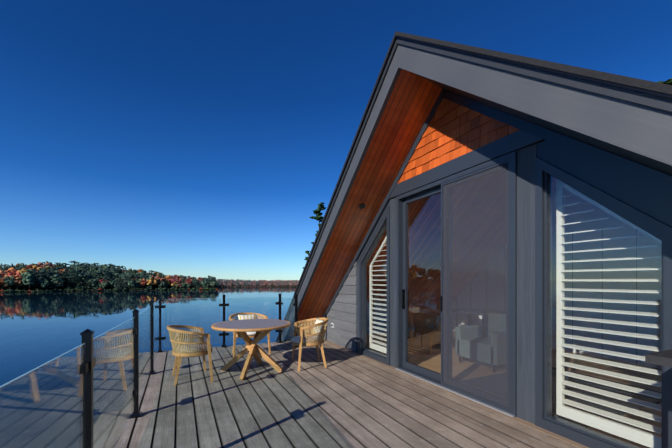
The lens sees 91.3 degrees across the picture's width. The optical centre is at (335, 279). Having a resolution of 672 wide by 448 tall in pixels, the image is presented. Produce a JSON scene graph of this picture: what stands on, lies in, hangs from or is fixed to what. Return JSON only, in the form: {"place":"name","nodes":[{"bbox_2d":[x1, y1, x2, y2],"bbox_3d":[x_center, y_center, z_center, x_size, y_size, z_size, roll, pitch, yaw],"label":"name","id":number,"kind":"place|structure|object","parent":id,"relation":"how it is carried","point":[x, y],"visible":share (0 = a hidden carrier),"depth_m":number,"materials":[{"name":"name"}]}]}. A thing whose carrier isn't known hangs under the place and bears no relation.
{"place":"outdoors","nodes":[
{"label":"outdoors","id":0,"kind":"place"},
{"bbox_2d":[0,287,295,447],"bbox_3d":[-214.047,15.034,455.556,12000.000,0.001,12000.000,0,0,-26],"label":"lake water","id":1,"kind":"structure","parent":0,"point":[40,407],"depth_m":80.28,"materials":[{"name":"blue liquid"}]},
{"bbox_3d":[5.259,6.017,6.198,9.843,18.034,11.200,0,0,-26],"label":"roof structure","id":2,"kind":"object","parent":1,"relation":"on","visible":0},
{"bbox_2d":[286,69,555,340],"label":"soffit","id":3,"kind":"structure","parent":2,"relation":"on","point":[411,103],"depth_m":6.18,"materials":[{"name":"brown wood"}]},
{"bbox_2d":[324,261,356,351],"bbox_3d":[1.565,0.409,4.256,0.164,2.050,9.606,0,0,-26],"label":"wall siding","id":4,"kind":"object","parent":3,"relation":"attached to","point":[342,315],"visible":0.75,"depth_m":6.93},
{"bbox_2d":[359,207,389,365],"bbox_3d":[0.725,0.109,5.983,0.132,2.650,1.020,0,0,-26],"label":"window frame","id":5,"kind":"object","parent":4,"relation":"attached to","point":[384,225],"visible":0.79,"depth_m":6.02,"materials":[{"name":"grey metal"}]},
{"bbox_2d":[370,235,386,353],"bbox_3d":[0.850,0.143,6.042,0.081,2.358,0.836,0,0,-26],"label":"window shutter","id":6,"kind":"object","parent":5,"relation":"attached to","point":[383,349],"depth_m":6.16,"materials":[{"name":"beige"}]},
{"bbox_2d":[357,144,536,423],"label":"gable trim boards","id":7,"kind":"object","parent":4,"relation":"attached to","point":[526,283],"visible":0.48,"depth_m":3.37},
{"bbox_2d":[396,151,516,416],"bbox_3d":[1.492,0.044,4.399,0.152,2.780,2.080,0,0,-26],"label":"sliding door frame","id":8,"kind":"object","parent":4,"relation":"attached to","point":[402,202],"visible":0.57,"depth_m":4.79,"materials":[{"name":"grey metal"}]},
{"bbox_2d":[402,290,441,310],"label":"sliding door handles","id":9,"kind":"object","parent":8,"relation":"attached to","point":[403,299],"visible":1,"depth_m":5.22,"materials":[{"name":"black metal"}]},
{"bbox_2d":[395,368,514,416],"bbox_3d":[1.414,1.424,4.361,0.035,0.020,2.060,0,0,-26],"label":"door sill","id":10,"kind":"structure","parent":8,"relation":"attached to","point":[470,398],"depth_m":4.06,"materials":[{"name":"silver metal"}]},
{"bbox_2d":[441,158,510,411],"bbox_3d":[1.638,0.054,3.950,0.016,2.690,1.035,0,0,-26],"label":"door frame","id":11,"kind":"object","parent":8,"relation":"in","point":[509,285],"visible":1,"depth_m":3.51,"materials":[{"name":"grey metal"}]},
{"bbox_2d":[443,162,507,407],"bbox_3d":[1.638,0.056,3.950,0.001,2.635,0.975,0,0,-26],"label":"sliding screen door","id":12,"kind":"structure","parent":11,"relation":"in","point":[475,284],"depth_m":3.88,"materials":[{"name":"grey"}]},
{"bbox_2d":[324,339,588,447],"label":"base trim","id":13,"kind":"structure","parent":4,"relation":"attached to","point":[532,425],"depth_m":3.54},
{"bbox_2d":[535,157,671,447],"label":"window frame","id":14,"kind":"object","parent":4,"relation":"attached to","point":[545,172],"visible":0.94,"depth_m":3.06,"materials":[{"name":"grey metal"}]},
{"bbox_2d":[556,178,661,447],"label":"shutter window","id":15,"kind":"structure","parent":14,"relation":"attached to","point":[647,439],"depth_m":2.89,"materials":[{"name":"beige"}]},
{"bbox_2d":[359,203,365,208],"bbox_3d":[0.451,-1.262,5.619,0.110,0.083,0.093,0,0,-26],"label":"recessed light","id":16,"kind":"object","parent":3,"relation":"attached to","point":[362,205],"visible":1,"depth_m":5.61,"materials":[{"name":"black metal"}]},
{"bbox_2d":[276,31,671,340],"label":"roof shingles","id":17,"kind":"object","parent":2,"relation":"on","point":[639,83],"visible":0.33,"depth_m":2.46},
{"bbox_2d":[276,35,671,341],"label":"roof drip edge","id":18,"kind":"object","parent":17,"relation":"attached to","point":[642,90],"visible":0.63,"depth_m":3.00,"materials":[{"name":"black metal"}]},
{"bbox_2d":[278,38,671,339],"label":"roof fascia","id":19,"kind":"structure","parent":17,"relation":"attached to","point":[654,101],"depth_m":2.63,"materials":[{"name":"grey metal"}]},
{"bbox_2d":[0,281,296,291],"bbox_3d":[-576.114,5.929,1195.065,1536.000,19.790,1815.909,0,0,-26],"label":"shore hills","id":20,"kind":"structure","parent":0,"point":[62,288],"depth_m":463.28,"materials":[{"name":"plant"}]},
{"bbox_2d":[0,277,5,291],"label":"tree","id":21,"kind":"object","parent":20,"relation":"on","point":[2,280],"visible":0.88,"depth_m":399.07,"materials":[{"name":"red plant"}]},
{"bbox_2d":[0,270,8,288],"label":"tree","id":22,"kind":"object","parent":20,"relation":"on","point":[1,271],"visible":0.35,"depth_m":411.31,"materials":[{"name":"orange plant"}]},
{"bbox_2d":[4,277,14,288],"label":"tree","id":23,"kind":"object","parent":20,"relation":"on","point":[8,281],"visible":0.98,"depth_m":400.45,"materials":[{"name":"green plant"}]},
{"bbox_2d":[5,267,17,288],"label":"tree","id":24,"kind":"object","parent":20,"relation":"on","point":[8,270],"visible":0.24,"depth_m":417.97,"materials":[{"name":"orange plant"}]},
{"bbox_2d":[8,268,20,289],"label":"tree","id":25,"kind":"object","parent":20,"relation":"on","point":[13,271],"visible":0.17,"depth_m":417.52,"materials":[{"name":"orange plant"}]},
{"bbox_2d":[13,277,22,286],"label":"tree","id":26,"kind":"object","parent":20,"relation":"on","point":[18,283],"visible":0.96,"depth_m":406.62,"materials":[{"name":"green plant"}]},
{"bbox_2d":[18,268,27,287],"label":"tree","id":27,"kind":"object","parent":20,"relation":"on","point":[23,270],"visible":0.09,"depth_m":423.09,"materials":[{"name":"orange plant"}]},
{"bbox_2d":[22,274,35,291],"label":"tree","id":28,"kind":"object","parent":20,"relation":"on","point":[28,280],"visible":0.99,"depth_m":407.68,"materials":[{"name":"green plant"}]},
{"bbox_2d":[20,269,39,279],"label":"tree","id":29,"kind":"object","parent":20,"relation":"on","point":[29,271],"visible":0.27,"depth_m":414.32,"materials":[{"name":"green plant"}]},
{"bbox_2d":[33,277,41,289],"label":"tree","id":30,"kind":"object","parent":20,"relation":"on","point":[34,282],"visible":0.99,"depth_m":416.64,"materials":[{"name":"green plant"}]},
{"bbox_2d":[36,274,44,289],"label":"tree","id":31,"kind":"object","parent":20,"relation":"on","point":[42,275],"visible":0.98,"depth_m":418.44,"materials":[{"name":"green plant"}]},
{"bbox_2d":[40,280,50,287],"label":"tree","id":32,"kind":"object","parent":20,"relation":"on","point":[45,283],"visible":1,"depth_m":418.26,"materials":[{"name":"green plant"}]},
{"bbox_2d":[40,262,52,268],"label":"tree","id":33,"kind":"object","parent":20,"relation":"on","point":[47,264],"visible":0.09,"depth_m":471.12,"materials":[{"name":"orange plant"}]},
{"bbox_2d":[43,273,52,289],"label":"tree","id":34,"kind":"object","parent":20,"relation":"on","point":[49,281],"visible":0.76,"depth_m":427.51,"materials":[{"name":"green plant"}]},
{"bbox_2d":[50,274,61,285],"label":"tree","id":35,"kind":"object","parent":20,"relation":"on","point":[55,279],"visible":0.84,"depth_m":426.69,"materials":[{"name":"green plant"}]},
{"bbox_2d":[52,270,61,288],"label":"tree","id":36,"kind":"object","parent":20,"relation":"on","point":[57,272],"visible":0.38,"depth_m":433.45,"materials":[{"name":"green plant"}]},
{"bbox_2d":[55,280,64,286],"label":"tree","id":37,"kind":"object","parent":20,"relation":"on","point":[59,283],"visible":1,"depth_m":427.98,"materials":[{"name":"green plant"}]},
{"bbox_2d":[60,270,69,288],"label":"tree","id":38,"kind":"object","parent":20,"relation":"on","point":[65,273],"visible":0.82,"depth_m":439.03,"materials":[{"name":"green plant"}]},
{"bbox_2d":[61,263,69,269],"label":"tree","id":39,"kind":"object","parent":20,"relation":"on","point":[68,267],"visible":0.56,"depth_m":477.10,"materials":[{"name":"green plant"}]},
{"bbox_2d":[69,270,79,290],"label":"tree","id":40,"kind":"object","parent":20,"relation":"on","point":[74,275],"visible":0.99,"depth_m":439.56,"materials":[{"name":"green plant"}]},
{"bbox_2d":[76,272,89,288],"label":"tree","id":41,"kind":"object","parent":20,"relation":"on","point":[83,279],"visible":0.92,"depth_m":447.82,"materials":[{"name":"green plant"}]},
{"bbox_2d":[79,265,88,273],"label":"tree","id":42,"kind":"object","parent":20,"relation":"on","point":[84,267],"visible":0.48,"depth_m":468.99,"materials":[{"name":"green plant"}]},
{"bbox_2d":[84,272,90,287],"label":"tree","id":43,"kind":"object","parent":20,"relation":"on","point":[89,286],"visible":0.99,"depth_m":446.28,"materials":[{"name":"green plant"}]},
{"bbox_2d":[88,279,96,290],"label":"tree","id":44,"kind":"object","parent":20,"relation":"on","point":[93,283],"visible":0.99,"depth_m":448.50,"materials":[{"name":"green plant"}]},
{"bbox_2d":[88,263,98,269],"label":"tree","id":45,"kind":"object","parent":20,"relation":"on","point":[94,264],"visible":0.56,"depth_m":494.33,"materials":[{"name":"green plant"}]},
{"bbox_2d":[93,271,102,288],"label":"tree","id":46,"kind":"object","parent":20,"relation":"on","point":[97,274],"visible":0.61,"depth_m":462.62,"materials":[{"name":"green plant"}]},
{"bbox_2d":[107,269,118,279],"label":"tree","id":47,"kind":"object","parent":20,"relation":"on","point":[115,275],"visible":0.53,"depth_m":480.53,"materials":[{"name":"green plant"}]},
{"bbox_2d":[122,273,132,288],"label":"tree","id":48,"kind":"object","parent":20,"relation":"on","point":[131,276],"visible":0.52,"depth_m":478.09,"materials":[{"name":"green plant"}]},
{"bbox_2d":[128,279,136,290],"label":"tree","id":49,"kind":"object","parent":20,"relation":"on","point":[131,283],"visible":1,"depth_m":461.83,"materials":[{"name":"green plant"}]},
{"bbox_2d":[130,269,140,275],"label":"tree","id":50,"kind":"object","parent":20,"relation":"on","point":[135,271],"visible":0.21,"depth_m":507.31,"materials":[{"name":"green plant"}]},
{"bbox_2d":[140,279,147,285],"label":"tree","id":51,"kind":"object","parent":20,"relation":"on","point":[143,283],"visible":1,"depth_m":471.27,"materials":[{"name":"red plant"}]},
{"bbox_2d":[146,277,156,287],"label":"tree","id":52,"kind":"object","parent":20,"relation":"on","point":[152,281],"visible":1,"depth_m":475.66,"materials":[{"name":"orange plant"}]},
{"bbox_2d":[154,275,163,283],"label":"tree","id":53,"kind":"object","parent":20,"relation":"on","point":[158,278],"visible":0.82,"depth_m":484.34,"materials":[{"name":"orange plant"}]},
{"bbox_2d":[0,0,671,280],"label":"sky","id":54,"kind":"structure","parent":0,"point":[192,138],"materials":[{"name":"blue"}]},
{"bbox_2d":[281,44,671,341],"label":"barge board","id":55,"kind":"object","parent":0,"point":[648,128],"visible":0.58,"depth_m":2.49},
{"bbox_2d":[283,64,671,340],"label":"barge board trim","id":56,"kind":"structure","parent":55,"relation":"attached to","point":[644,152],"depth_m":3.41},
{"bbox_2d":[416,74,671,175],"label":"dark soffit","id":57,"kind":"structure","parent":56,"relation":"attached to","point":[665,168],"depth_m":2.72,"materials":[{"name":"black metal"}]},
{"bbox_2d":[357,91,671,265],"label":"dark gable wall","id":58,"kind":"structure","parent":0,"point":[652,200],"depth_m":2.69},
{"bbox_2d":[397,93,533,183],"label":"gable cedar shingles","id":59,"kind":"object","parent":58,"relation":"attached to","point":[454,131],"visible":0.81,"depth_m":4.23,"materials":[{"name":"orange wood"}]},
{"bbox_2d":[389,130,543,198],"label":"gable beam","id":60,"kind":"structure","parent":58,"relation":"attached to","point":[513,142],"depth_m":3.95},
{"bbox_2d":[323,89,671,320],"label":"roof trim","id":61,"kind":"structure","parent":58,"relation":"attached to","point":[644,173],"depth_m":3.26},
{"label":"shore ground","id":62,"kind":"structure","parent":0,"visible":0},
{"bbox_2d":[120,356,245,447],"bbox_3d":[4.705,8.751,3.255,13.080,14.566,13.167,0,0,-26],"label":"deck board gaps","id":63,"kind":"object","parent":62,"relation":"on","point":[176,410],"depth_m":3.67,"materials":[{"name":"black"}]},
{"bbox_2d":[81,341,578,447],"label":"deck boards","id":64,"kind":"object","parent":63,"relation":"on","point":[344,398],"visible":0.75,"depth_m":3.58,"materials":[{"name":"wood"}]},
{"bbox_2d":[79,294,298,447],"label":"railing posts","id":65,"kind":"object","parent":64,"relation":"on","point":[87,365],"visible":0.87,"depth_m":2.07,"materials":[{"name":"black metal"}]},
{"bbox_2d":[131,300,159,416],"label":"railing glass panels","id":66,"kind":"object","parent":65,"relation":"attached to","point":[145,342],"visible":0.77,"depth_m":4.33,"materials":[{"name":"clear glass"}]},
{"bbox_2d":[0,297,289,387],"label":"glass railing edges","id":67,"kind":"object","parent":66,"relation":"attached to","point":[11,381],"visible":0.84,"depth_m":1.63,"materials":[{"name":"clear glass"}]},
{"bbox_2d":[167,325,212,384],"bbox_3d":[-2.122,1.044,4.786,0.614,0.787,0.731,0,0,-30],"label":"chair","id":68,"kind":"object","parent":64,"relation":"on","point":[189,348],"visible":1,"depth_m":4.57,"materials":[{"name":"brown wood"}]},
{"bbox_2d":[229,312,270,357],"bbox_3d":[-1.693,1.044,6.335,0.731,0.787,0.614,0,0,-34],"label":"chair","id":69,"kind":"object","parent":64,"relation":"on","point":[249,334],"visible":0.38,"depth_m":6.31,"materials":[{"name":"brown wood"}]},
{"bbox_2d":[238,314,256,319],"bbox_3d":[-1.734,0.844,6.481,0.380,0.340,0.100,0,-14,-34],"label":"pillow","id":70,"kind":"object","parent":69,"relation":"on","point":[252,316],"visible":0.29,"depth_m":6.47,"materials":[{"name":"white fabric"}]},
{"bbox_2d":[211,319,290,379],"bbox_3d":[-1.320,1.072,5.164,1.200,0.780,1.200,0,0,-38],"label":"dining table","id":71,"kind":"object","parent":64,"relation":"on","point":[240,328],"visible":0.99,"depth_m":5.09,"materials":[{"name":"brown wood"}]},
{"bbox_2d":[292,317,327,371],"bbox_3d":[-0.437,1.044,5.553,0.614,0.787,0.731,0,0,-16],"label":"chair","id":72,"kind":"object","parent":64,"relation":"on","point":[304,338],"visible":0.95,"depth_m":5.35,"materials":[{"name":"brown wood"}]},
{"bbox_2d":[314,318,322,337],"bbox_3d":[-0.318,0.834,5.651,0.100,0.340,0.380,17,-6,-19],"label":"pillow","id":73,"kind":"object","parent":72,"relation":"on","point":[318,320],"visible":0.42,"depth_m":5.57,"materials":[{"name":"white fabric"}]},
{"bbox_2d":[645,349,671,366],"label":"bar table","id":74,"kind":"object","parent":64,"relation":"on","point":[662,358],"visible":1,"depth_m":1.73,"materials":[{"name":"grey"}]},
{"bbox_2d":[366,328,661,447],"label":"interior floor","id":75,"kind":"structure","parent":63,"relation":"on","point":[424,347],"depth_m":5.56,"materials":[{"name":"brown wood"}]},
{"bbox_2d":[436,189,661,368],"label":"interior wall","id":76,"kind":"structure","parent":75,"relation":"on","point":[644,240],"depth_m":5.97,"materials":[{"name":"white paint"}]},
{"bbox_2d":[552,367,661,427],"bbox_3d":[2.941,1.424,4.315,1.950,0.012,1.600,0,0,-26],"label":"rug","id":77,"kind":"object","parent":75,"relation":"on","point":[611,399],"visible":0.17,"depth_m":3.96,"materials":[{"name":"grey fabric"}]},
{"bbox_2d":[303,202,325,268],"bbox_3d":[-2.261,2.830,40.001,3.966,24.408,3.522,0,0,38],"label":"pine tree","id":78,"kind":"object","parent":62,"relation":"on","point":[318,213],"visible":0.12,"depth_m":39.65,"materials":[{"name":"green plant"}]},
{"bbox_2d":[657,78,671,84],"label":"tree","id":79,"kind":"object","parent":62,"relation":"on","point":[668,81],"visible":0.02,"depth_m":22.19,"materials":[{"name":"green plant"}]}
]}

